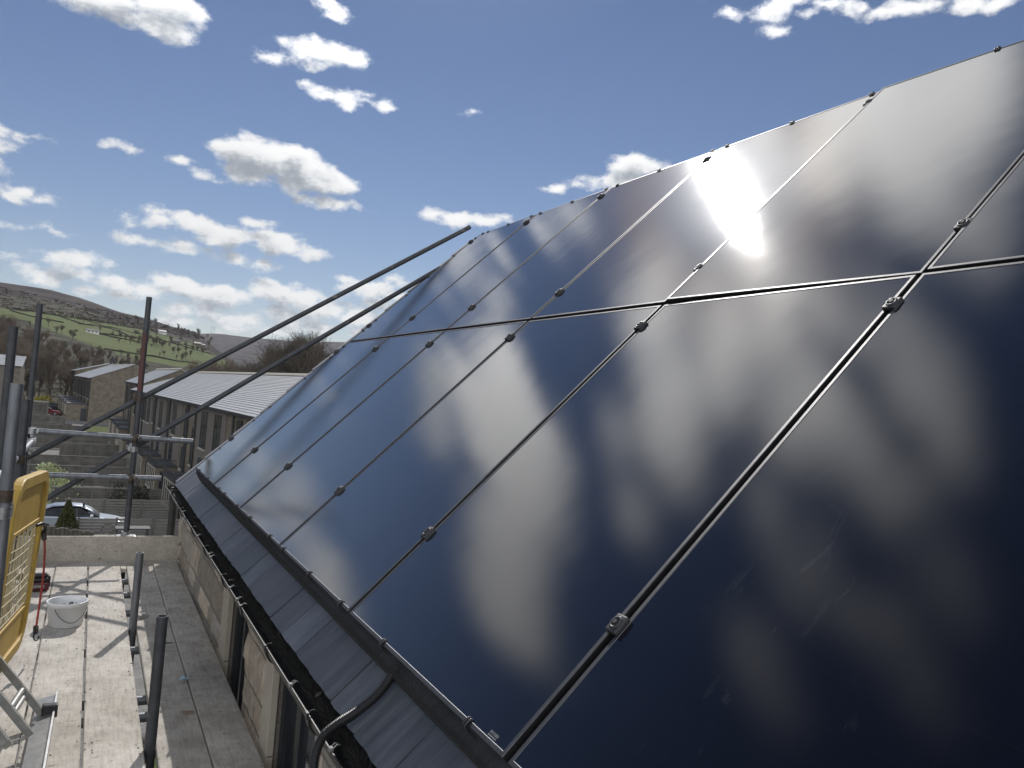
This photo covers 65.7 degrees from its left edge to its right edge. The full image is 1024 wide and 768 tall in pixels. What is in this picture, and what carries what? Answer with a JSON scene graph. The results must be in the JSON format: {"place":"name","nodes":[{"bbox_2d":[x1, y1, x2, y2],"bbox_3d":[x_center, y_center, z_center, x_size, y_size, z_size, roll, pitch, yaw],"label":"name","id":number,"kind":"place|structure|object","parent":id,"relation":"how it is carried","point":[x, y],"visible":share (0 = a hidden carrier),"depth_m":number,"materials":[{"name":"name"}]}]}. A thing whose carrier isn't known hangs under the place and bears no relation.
{"place":"outdoors","nodes":[
{"label":"outdoors","id":0,"kind":"place"},
{"bbox_2d":[0,470,48,672],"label":"yellow gate","id":1,"kind":"structure","parent":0,"point":[30,496],"depth_m":3.79,"materials":[{"name":"plastic"}]},
{"bbox_2d":[33,522,46,640],"bbox_3d":[-2.526,1.071,4.241,0.043,0.744,0.543,5,-2,-24],"label":"bungee cord","id":2,"kind":"object","parent":1,"relation":"hanging from","point":[43,538],"visible":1,"depth_m":4.30,"materials":[{"name":"red rubber"}]},
{"bbox_2d":[0,354,48,414],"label":"detached house","id":3,"kind":"structure","parent":0,"point":[40,407],"depth_m":134.91,"materials":[{"name":"stone"}]},
{"bbox_2d":[55,364,112,402],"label":"terrace house","id":4,"kind":"structure","parent":0,"point":[75,388],"depth_m":164.86,"materials":[{"name":"stone"}]},
{"bbox_2d":[59,364,121,414],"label":"terrace house","id":5,"kind":"structure","parent":0,"point":[80,391],"depth_m":149.68,"materials":[{"name":"stone"}]},
{"bbox_2d":[61,364,127,415],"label":"terrace house","id":6,"kind":"structure","parent":0,"point":[83,394],"depth_m":142.52,"materials":[{"name":"stone"}]},
{"bbox_2d":[107,368,163,440],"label":"terrace house","id":7,"kind":"structure","parent":0,"point":[126,400],"depth_m":101.02,"materials":[{"name":"stone"}]},
{"bbox_2d":[111,368,170,444],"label":"terrace house","id":8,"kind":"structure","parent":0,"point":[122,422],"depth_m":93.58,"materials":[{"name":"stone"}]},
{"bbox_2d":[114,368,185,444],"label":"terrace house","id":9,"kind":"structure","parent":0,"point":[166,375],"depth_m":84.34,"materials":[{"name":"stone"}]},
{"bbox_2d":[117,371,214,456],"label":"terrace house","id":10,"kind":"structure","parent":0,"point":[121,443],"depth_m":76.32,"materials":[{"name":"stone"}]},
{"bbox_2d":[0,282,344,767],"bbox_3d":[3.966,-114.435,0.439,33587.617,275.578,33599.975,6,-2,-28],"label":"ground","id":11,"kind":"structure","parent":0,"point":[221,343],"depth_m":535.45,"materials":[{"name":"plant"}]},
{"bbox_2d":[0,334,6,354],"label":"bare tree","id":12,"kind":"object","parent":11,"relation":"on","point":[4,350],"visible":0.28,"depth_m":175.86,"materials":[{"name":"brown plant"}]},
{"bbox_2d":[0,326,18,469],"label":"scaffold tube","id":13,"kind":"object","parent":11,"relation":"on","point":[10,358],"visible":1,"depth_m":4.42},
{"bbox_2d":[0,383,23,615],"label":"scaffold tube","id":14,"kind":"object","parent":11,"relation":"on","point":[11,439],"visible":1,"depth_m":3.17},
{"bbox_2d":[0,503,13,519],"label":"scaffold coupler","id":15,"kind":"object","parent":14,"relation":"attached to","point":[6,513],"visible":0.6,"depth_m":3.17,"materials":[{"name":"metal"}]},
{"bbox_2d":[0,489,14,502],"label":"scaffold coupler","id":16,"kind":"object","parent":14,"relation":"attached to","point":[6,496],"visible":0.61,"depth_m":3.16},
{"bbox_2d":[1,337,25,355],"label":"bare tree","id":17,"kind":"object","parent":11,"relation":"on","point":[19,346],"visible":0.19,"depth_m":181.01,"materials":[{"name":"brown plant"}]},
{"bbox_2d":[2,399,30,612],"bbox_3d":[-3.573,4.047,5.183,0.058,7.922,0.048,6,-2,-28],"label":"scaffold tube","id":18,"kind":"object","parent":11,"relation":"on","point":[23,432],"visible":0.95,"depth_m":5.27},
{"bbox_2d":[0,436,36,477],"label":"scaffold tube","id":19,"kind":"object","parent":18,"relation":"attached to","point":[30,442],"visible":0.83,"depth_m":6.05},
{"bbox_2d":[0,567,54,767],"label":"scaffold board","id":20,"kind":"object","parent":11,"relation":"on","point":[26,654],"visible":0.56,"depth_m":4.38,"materials":[{"name":"wood"}]},
{"bbox_2d":[15,572,50,590],"bbox_3d":[-3.536,1.454,5.841,0.234,0.128,0.108,6,-2,-36],"label":"power tool","id":21,"kind":"object","parent":20,"relation":"on","point":[38,580],"visible":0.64,"depth_m":5.84,"materials":[{"name":"red plastic"}]},
{"bbox_2d":[13,303,42,577],"bbox_3d":[-4.365,3.642,6.593,0.065,8.680,0.048,6,-2,-28],"label":"scaffold tube","id":22,"kind":"object","parent":11,"relation":"on","point":[35,350],"visible":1,"depth_m":6.69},
{"bbox_2d":[15,536,179,565],"bbox_3d":[-3.618,1.455,6.955,1.288,0.243,0.036,6,-2,-28],"label":"toe board","id":23,"kind":"object","parent":22,"relation":"attached to","point":[90,548],"visible":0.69,"depth_m":6.96,"materials":[{"name":"wood"}]},
{"bbox_2d":[17,346,40,398],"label":"bare tree","id":24,"kind":"object","parent":11,"relation":"on","point":[27,370],"visible":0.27,"depth_m":176.01,"materials":[{"name":"brown plant"}]},
{"bbox_2d":[24,355,43,391],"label":"bare tree","id":25,"kind":"object","parent":11,"relation":"on","point":[27,381],"visible":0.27,"depth_m":182.26,"materials":[{"name":"brown plant"}]},
{"bbox_2d":[36,353,45,396],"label":"bare tree","id":26,"kind":"object","parent":11,"relation":"on","point":[40,381],"visible":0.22,"depth_m":188.44,"materials":[{"name":"brown plant"}]},
{"bbox_2d":[34,395,53,402],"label":"shrub","id":27,"kind":"object","parent":11,"relation":"on","point":[39,398],"visible":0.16,"depth_m":157.74,"materials":[{"name":"yellow plant"}]},
{"bbox_2d":[31,414,65,422],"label":"garden fence","id":28,"kind":"object","parent":11,"relation":"on","point":[48,418],"visible":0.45,"depth_m":119.51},
{"bbox_2d":[37,351,61,398],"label":"bare tree","id":29,"kind":"object","parent":11,"relation":"on","point":[46,372],"visible":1,"depth_m":176.82,"materials":[{"name":"brown plant"}]},
{"bbox_2d":[16,566,86,767],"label":"scaffold board","id":30,"kind":"object","parent":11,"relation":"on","point":[58,666],"visible":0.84,"depth_m":4.24,"materials":[{"name":"wood"}]},
{"bbox_2d":[0,655,57,767],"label":"aluminium ladder","id":31,"kind":"object","parent":30,"relation":"on","point":[38,733],"visible":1,"depth_m":3.43,"materials":[{"name":"silver metal"}]},
{"bbox_2d":[46,595,88,628],"bbox_3d":[-2.876,1.474,5.120,0.243,0.157,0.247,6,-2,-28],"label":"bucket","id":32,"kind":"object","parent":30,"relation":"on","point":[62,616],"visible":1,"depth_m":5.05,"materials":[{"name":"plastic"}]},
{"bbox_2d":[36,462,67,490],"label":"shrub","id":33,"kind":"object","parent":11,"relation":"on","point":[52,469],"visible":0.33,"depth_m":50.94,"materials":[{"name":"green plant"}]},
{"bbox_2d":[40,354,66,401],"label":"bare tree","id":34,"kind":"object","parent":11,"relation":"on","point":[58,369],"visible":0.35,"depth_m":188.34,"materials":[{"name":"brown plant"}]},
{"bbox_2d":[31,423,80,430],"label":"garden fence","id":35,"kind":"object","parent":11,"relation":"on","point":[56,426],"visible":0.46,"depth_m":95.64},
{"bbox_2d":[47,478,79,503],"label":"shrub","id":36,"kind":"object","parent":11,"relation":"on","point":[59,485],"visible":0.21,"depth_m":46.98,"materials":[{"name":"green plant"}]},
{"bbox_2d":[55,368,72,395],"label":"bare tree","id":37,"kind":"object","parent":11,"relation":"on","point":[66,379],"visible":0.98,"depth_m":182.58,"materials":[{"name":"brown plant"}]},
{"bbox_2d":[55,499,79,529],"bbox_3d":[-20.695,6.190,36.921,1.064,1.649,1.052,4,-2,10],"label":"conifer","id":38,"kind":"object","parent":11,"relation":"on","point":[67,518],"visible":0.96,"depth_m":36.76,"materials":[{"name":"green plant"}]},
{"bbox_2d":[30,434,107,448],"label":"garden fence","id":39,"kind":"object","parent":11,"relation":"on","point":[43,440],"visible":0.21,"depth_m":83.15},
{"bbox_2d":[46,526,93,535],"bbox_3d":[-19.800,6.989,35.478,0.226,1.349,2.035,3,-2,43],"label":"sleeper palisade","id":40,"kind":"object","parent":11,"relation":"on","point":[55,531],"visible":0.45,"depth_m":35.27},
{"bbox_2d":[26,502,124,533],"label":"parked car","id":41,"kind":"object","parent":11,"relation":"on","point":[53,511],"visible":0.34,"depth_m":40.07,"materials":[{"name":"silver metal"}]},
{"bbox_2d":[27,454,127,466],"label":"garden fence","id":42,"kind":"object","parent":11,"relation":"on","point":[73,460],"visible":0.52,"depth_m":63.16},
{"bbox_2d":[26,464,135,486],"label":"garden fence","id":43,"kind":"object","parent":11,"relation":"on","point":[85,469],"visible":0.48,"depth_m":57.37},
{"bbox_2d":[57,364,117,410],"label":"terrace house","id":44,"kind":"structure","parent":11,"relation":"on","point":[77,390],"depth_m":157.31,"materials":[{"name":"stone"}]},
{"bbox_2d":[59,442,119,456],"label":"garden fence","id":45,"kind":"object","parent":11,"relation":"on","point":[89,449],"visible":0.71,"depth_m":72.59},
{"bbox_2d":[71,356,114,395],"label":"terrace house","id":46,"kind":"structure","parent":11,"relation":"on","point":[83,370],"depth_m":180.23,"materials":[{"name":"stone"}]},
{"bbox_2d":[0,286,205,338],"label":"hillside scrub","id":47,"kind":"object","parent":11,"relation":"on","point":[187,332],"visible":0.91,"depth_m":751.50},
{"bbox_2d":[63,364,148,422],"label":"terrace house","id":48,"kind":"structure","parent":11,"relation":"on","point":[105,392],"depth_m":133.54,"materials":[{"name":"stone"}]},
{"bbox_2d":[51,486,161,510],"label":"garden fence","id":49,"kind":"object","parent":11,"relation":"on","point":[98,493],"visible":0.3,"depth_m":47.20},
{"bbox_2d":[107,480,126,512],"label":"shrub","id":50,"kind":"object","parent":11,"relation":"on","point":[119,495],"visible":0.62,"depth_m":46.79,"materials":[{"name":"green plant"}]},
{"bbox_2d":[65,498,169,521],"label":"garden fence","id":51,"kind":"object","parent":11,"relation":"on","point":[117,508],"visible":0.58,"depth_m":44.19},
{"bbox_2d":[78,517,178,535],"bbox_3d":[-18.646,7.232,39.139,5.000,1.270,0.100,6,-2,-28],"label":"garden fence","id":52,"kind":"object","parent":11,"relation":"on","point":[96,521],"visible":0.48,"depth_m":38.82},
{"bbox_2d":[115,526,149,535],"bbox_3d":[-18.137,7.351,37.826,1.500,1.040,0.800,6,-2,-28],"label":"garden table","id":53,"kind":"object","parent":11,"relation":"on","point":[146,528],"visible":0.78,"depth_m":37.76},
{"bbox_2d":[121,297,151,591],"bbox_3d":[-3.648,3.626,7.037,0.058,8.857,0.050,6,-2,-28],"label":"scaffold tube","id":54,"kind":"object","parent":11,"relation":"on","point":[142,364],"visible":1,"depth_m":7.12,"materials":[{"name":"red paint"}]},
{"bbox_2d":[31,472,160,480],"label":"scaffold tube","id":55,"kind":"object","parent":54,"relation":"attached to","point":[101,476],"visible":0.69,"depth_m":6.94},
{"bbox_2d":[36,428,192,443],"bbox_3d":[-3.539,0.458,6.991,1.364,0.073,0.048,6,-2,-28],"label":"scaffold tube","id":56,"kind":"object","parent":54,"relation":"attached to","point":[110,435],"visible":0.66,"depth_m":6.98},
{"bbox_2d":[28,427,38,436],"bbox_3d":[-4.034,0.405,6.688,0.085,0.083,0.141,6,-2,-28],"label":"scaffold coupler","id":57,"kind":"object","parent":56,"relation":"attached to","point":[32,431],"visible":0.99,"depth_m":6.65,"materials":[{"name":"metal"}]},
{"bbox_2d":[47,266,439,500],"bbox_3d":[-2.421,-0.114,7.688,3.520,2.616,0.048,6,-2,-28],"label":"scaffold tube","id":58,"kind":"object","parent":54,"relation":"attached to","point":[101,466],"visible":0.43,"depth_m":7.60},
{"bbox_2d":[27,225,470,460],"bbox_3d":[-2.329,-0.531,7.730,4.007,2.774,0.048,6,-2,-28],"label":"scaffold tube","id":59,"kind":"object","parent":54,"relation":"attached to","point":[92,423],"visible":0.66,"depth_m":7.59,"materials":[{"name":"metal"}]},
{"bbox_2d":[123,484,150,515],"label":"shrub","id":60,"kind":"object","parent":11,"relation":"on","point":[138,494],"visible":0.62,"depth_m":45.17,"materials":[{"name":"green plant"}]},
{"bbox_2d":[104,348,198,363],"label":"drystone wall","id":61,"kind":"structure","parent":11,"relation":"on","point":[150,355],"depth_m":421.70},
{"bbox_2d":[221,358,239,371],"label":"bare tree","id":62,"kind":"object","parent":11,"relation":"on","point":[231,365],"visible":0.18,"depth_m":182.03,"materials":[{"name":"brown plant"}]},
{"bbox_2d":[244,356,263,371],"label":"bare tree","id":63,"kind":"object","parent":11,"relation":"on","point":[252,367],"visible":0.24,"depth_m":156.31,"materials":[{"name":"brown plant"}]},
{"bbox_2d":[254,336,296,372],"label":"bare tree","id":64,"kind":"object","parent":11,"relation":"on","point":[282,352],"visible":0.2,"depth_m":135.60,"materials":[{"name":"brown plant"}]},
{"bbox_2d":[257,337,313,372],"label":"bare tree","id":65,"kind":"object","parent":11,"relation":"on","point":[272,353],"visible":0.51,"depth_m":132.13,"materials":[{"name":"brown plant"}]},
{"bbox_2d":[284,333,327,372],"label":"bare tree","id":66,"kind":"object","parent":11,"relation":"on","point":[311,364],"visible":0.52,"depth_m":131.53,"materials":[{"name":"brown plant"}]},
{"bbox_2d":[284,329,330,369],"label":"bare tree","id":67,"kind":"object","parent":11,"relation":"on","point":[294,344],"visible":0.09,"depth_m":141.00,"materials":[{"name":"brown plant"}]},
{"bbox_2d":[282,331,338,372],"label":"bare tree","id":68,"kind":"object","parent":11,"relation":"on","point":[306,341],"visible":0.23,"depth_m":135.35,"materials":[{"name":"brown plant"}]},
{"bbox_2d":[165,239,511,767],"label":"stone house","id":69,"kind":"structure","parent":11,"relation":"on","point":[395,726],"depth_m":3.44,"materials":[{"name":"stone"}]},
{"bbox_2d":[21,712,146,734],"bbox_3d":[-2.080,1.651,3.862,1.400,0.048,0.048,6,-2,-28],"label":"scaffold tube","id":70,"kind":"object","parent":69,"relation":"attached to","point":[142,717],"depth_m":3.96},
{"bbox_2d":[25,695,146,715],"bbox_3d":[-2.187,1.648,4.066,1.400,0.048,0.048,6,-2,-28],"label":"scaffold tube","id":71,"kind":"object","parent":69,"relation":"attached to","point":[141,700],"depth_m":4.17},
{"bbox_2d":[37,646,138,658],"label":"scaffold tube","id":72,"kind":"object","parent":69,"relation":"attached to","point":[134,650],"depth_m":4.92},
{"bbox_2d":[49,592,129,598],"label":"scaffold tube","id":73,"kind":"object","parent":69,"relation":"attached to","point":[126,595],"depth_m":6.14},
{"bbox_2d":[82,565,145,767],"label":"scaffold board","id":74,"kind":"object","parent":73,"relation":"on","point":[115,737],"visible":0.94,"depth_m":4.20,"materials":[{"name":"wood"}]},
{"bbox_2d":[0,569,239,766],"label":"sawdust","id":75,"kind":"object","parent":74,"relation":"on","point":[88,670],"visible":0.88,"depth_m":4.36},
{"bbox_2d":[128,552,143,664],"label":"scaffold tube","id":76,"kind":"object","parent":74,"relation":"attached to","point":[135,599],"visible":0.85,"depth_m":5.15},
{"bbox_2d":[144,614,167,767],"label":"scaffold tube","id":77,"kind":"object","parent":74,"relation":"attached to","point":[155,687],"visible":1,"depth_m":3.49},
{"bbox_2d":[52,579,127,585],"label":"scaffold tube","id":78,"kind":"object","parent":69,"relation":"attached to","point":[124,581],"depth_m":6.54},
{"bbox_2d":[126,565,212,767],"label":"scaffold board","id":79,"kind":"object","parent":78,"relation":"on","point":[180,739],"visible":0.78,"depth_m":4.14,"materials":[{"name":"wood"}]},
{"bbox_2d":[19,560,179,569],"bbox_3d":[-3.541,1.571,6.865,1.240,0.039,0.193,6,-2,-28],"label":"end board","id":80,"kind":"object","parent":79,"relation":"on","point":[93,563],"visible":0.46,"depth_m":6.83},
{"bbox_2d":[152,561,264,767],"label":"scaffold board","id":81,"kind":"object","parent":78,"relation":"on","point":[225,729],"visible":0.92,"depth_m":4.31,"materials":[{"name":"wood"}]},
{"bbox_2d":[230,606,248,710],"bbox_3d":[-1.518,1.860,4.437,0.080,1.274,0.628,6,-2,-28],"label":"window","id":82,"kind":"structure","parent":69,"relation":"in","point":[241,627],"depth_m":4.65,"materials":[{"name":"black glass"}]},
{"bbox_2d":[170,483,375,767],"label":"gutter brush","id":83,"kind":"object","parent":69,"relation":"in","point":[355,758],"visible":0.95,"depth_m":3.04,"materials":[{"name":"plastic"}]},
{"bbox_2d":[196,338,387,484],"bbox_3d":[-1.838,0.177,6.559,1.722,0.053,1.194,-43,19,-21],"label":"solar panel","id":84,"kind":"object","parent":69,"relation":"attached to","point":[244,443],"visible":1,"depth_m":6.49,"materials":[{"name":"blue glass"}]},
{"bbox_2d":[276,683,314,767],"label":"window","id":85,"kind":"structure","parent":69,"relation":"in","point":[296,740],"depth_m":3.43,"materials":[{"name":"black glass"}]},
{"bbox_2d":[214,331,444,510],"bbox_3d":[-1.294,0.192,5.524,1.722,0.052,1.164,-43,19,-21],"label":"solar panel","id":86,"kind":"object","parent":69,"relation":"attached to","point":[263,465],"visible":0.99,"depth_m":5.45,"materials":[{"name":"blue glass"}]},
{"bbox_2d":[196,469,509,767],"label":"bird mesh","id":87,"kind":"object","parent":69,"relation":"attached to","point":[253,529],"visible":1,"depth_m":2.49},
{"bbox_2d":[308,660,403,767],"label":"flexible conduit","id":88,"kind":"object","parent":69,"relation":"attached to","point":[344,719],"visible":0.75,"depth_m":2.30,"materials":[{"name":"black plastic"}]},
{"bbox_2d":[240,321,527,548],"bbox_3d":[-0.757,0.206,4.503,1.722,0.052,1.164,-43,19,-21],"label":"solar panel","id":89,"kind":"object","parent":69,"relation":"attached to","point":[295,495],"visible":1,"depth_m":4.41,"materials":[{"name":"blue glass"}]},
{"bbox_2d":[351,215,534,341],"bbox_3d":[-0.646,-0.937,7.170,1.722,0.052,1.194,-43,19,-21],"label":"solar panel","id":90,"kind":"object","parent":69,"relation":"attached to","point":[399,314],"visible":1,"depth_m":7.10,"materials":[{"name":"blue glass"}]},
{"bbox_2d":[279,305,662,613],"bbox_3d":[-0.220,0.221,3.482,1.722,0.053,1.164,-43,19,-21],"label":"solar panel","id":91,"kind":"object","parent":69,"relation":"attached to","point":[358,539],"visible":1,"depth_m":3.36,"materials":[{"name":"blue glass"}]},
{"bbox_2d":[391,188,610,336],"bbox_3d":[-0.102,-0.922,6.135,1.722,0.053,1.164,-43,19,-21],"label":"solar panel","id":92,"kind":"object","parent":69,"relation":"attached to","point":[445,310],"visible":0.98,"depth_m":6.07,"materials":[{"name":"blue glass"}]},
{"bbox_2d":[448,150,717,329],"bbox_3d":[0.435,-0.907,5.114,1.722,0.053,1.164,-43,19,-21],"label":"solar panel","id":93,"kind":"object","parent":69,"relation":"attached to","point":[529,289],"visible":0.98,"depth_m":5.03,"materials":[{"name":"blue glass"}]},
{"bbox_2d":[350,275,917,766],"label":"solar panel","id":94,"kind":"object","parent":69,"relation":"attached to","point":[502,603],"visible":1,"depth_m":2.28,"materials":[{"name":"blue glass"}]},
{"bbox_2d":[532,92,877,319],"bbox_3d":[0.972,-0.893,4.092,1.722,0.053,1.164,-43,19,-21],"label":"solar panel","id":95,"kind":"object","parent":69,"relation":"attached to","point":[664,249],"visible":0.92,"depth_m":4.00,"materials":[{"name":"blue glass"}]},
{"bbox_2d":[481,46,1000,234],"bbox_3d":[1.345,-1.431,4.874,0.111,0.063,6.999,6,-2,-28],"label":"clamp","id":96,"kind":"object","parent":69,"relation":"attached to","point":[871,93],"visible":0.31,"depth_m":4.84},
{"bbox_2d":[508,261,1023,767],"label":"solar panel","id":97,"kind":"object","parent":69,"relation":"attached to","point":[840,585],"visible":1,"depth_m":1.54,"materials":[{"name":"blue glass"}]},
{"bbox_2d":[667,40,1023,303],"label":"solar panel","id":98,"kind":"object","parent":69,"relation":"attached to","point":[904,178],"visible":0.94,"depth_m":2.98,"materials":[{"name":"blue glass"}]},
{"bbox_2d":[927,156,1023,272],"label":"solar panel","id":99,"kind":"object","parent":69,"relation":"attached to","point":[991,232],"visible":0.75,"depth_m":2.24,"materials":[{"name":"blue glass"}]},
{"bbox_2d":[125,371,231,466],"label":"terrace house","id":100,"kind":"structure","parent":0,"point":[148,416],"depth_m":67.67,"materials":[{"name":"stone"}]},
{"bbox_2d":[135,372,253,487],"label":"terrace house","id":101,"kind":"structure","parent":0,"point":[157,449],"depth_m":60.89,"materials":[{"name":"stone"}]},
{"bbox_2d":[157,400,163,428],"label":"window","id":102,"kind":"structure","parent":101,"relation":"in","point":[161,402],"depth_m":61.37,"materials":[{"name":"black glass"}]},
{"bbox_2d":[144,372,281,488],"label":"terrace house","id":103,"kind":"structure","parent":0,"point":[172,460],"depth_m":54.14,"materials":[{"name":"stone"}]},
{"bbox_2d":[170,404,177,436],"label":"window","id":104,"kind":"structure","parent":103,"relation":"in","point":[174,415],"depth_m":55.39,"materials":[{"name":"black glass"}]},
{"bbox_2d":[161,373,307,524],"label":"terrace house","id":105,"kind":"structure","parent":0,"point":[198,425],"depth_m":48.03,"materials":[{"name":"stone"}]},
{"bbox_2d":[197,411,207,451],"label":"window","id":106,"kind":"structure","parent":105,"relation":"in","point":[204,418],"depth_m":45.81,"materials":[{"name":"black glass"}]},
{"bbox_2d":[180,381,297,516],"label":"terrace house","id":107,"kind":"structure","parent":0,"point":[227,421],"depth_m":41.70,"materials":[{"name":"stone"}]},
{"bbox_2d":[211,414,221,451],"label":"window","id":108,"kind":"structure","parent":107,"relation":"in","point":[217,419],"depth_m":42.56,"materials":[{"name":"black glass"}]},
{"bbox_2d":[238,406,266,423],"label":"terrace house","id":109,"kind":"structure","parent":0,"point":[248,416],"depth_m":36.55,"materials":[{"name":"stone"}]},
{"bbox_2d":[0,0,1023,341],"label":"sky","id":110,"kind":"structure","parent":0,"point":[238,167],"materials":[{"name":"blue"}]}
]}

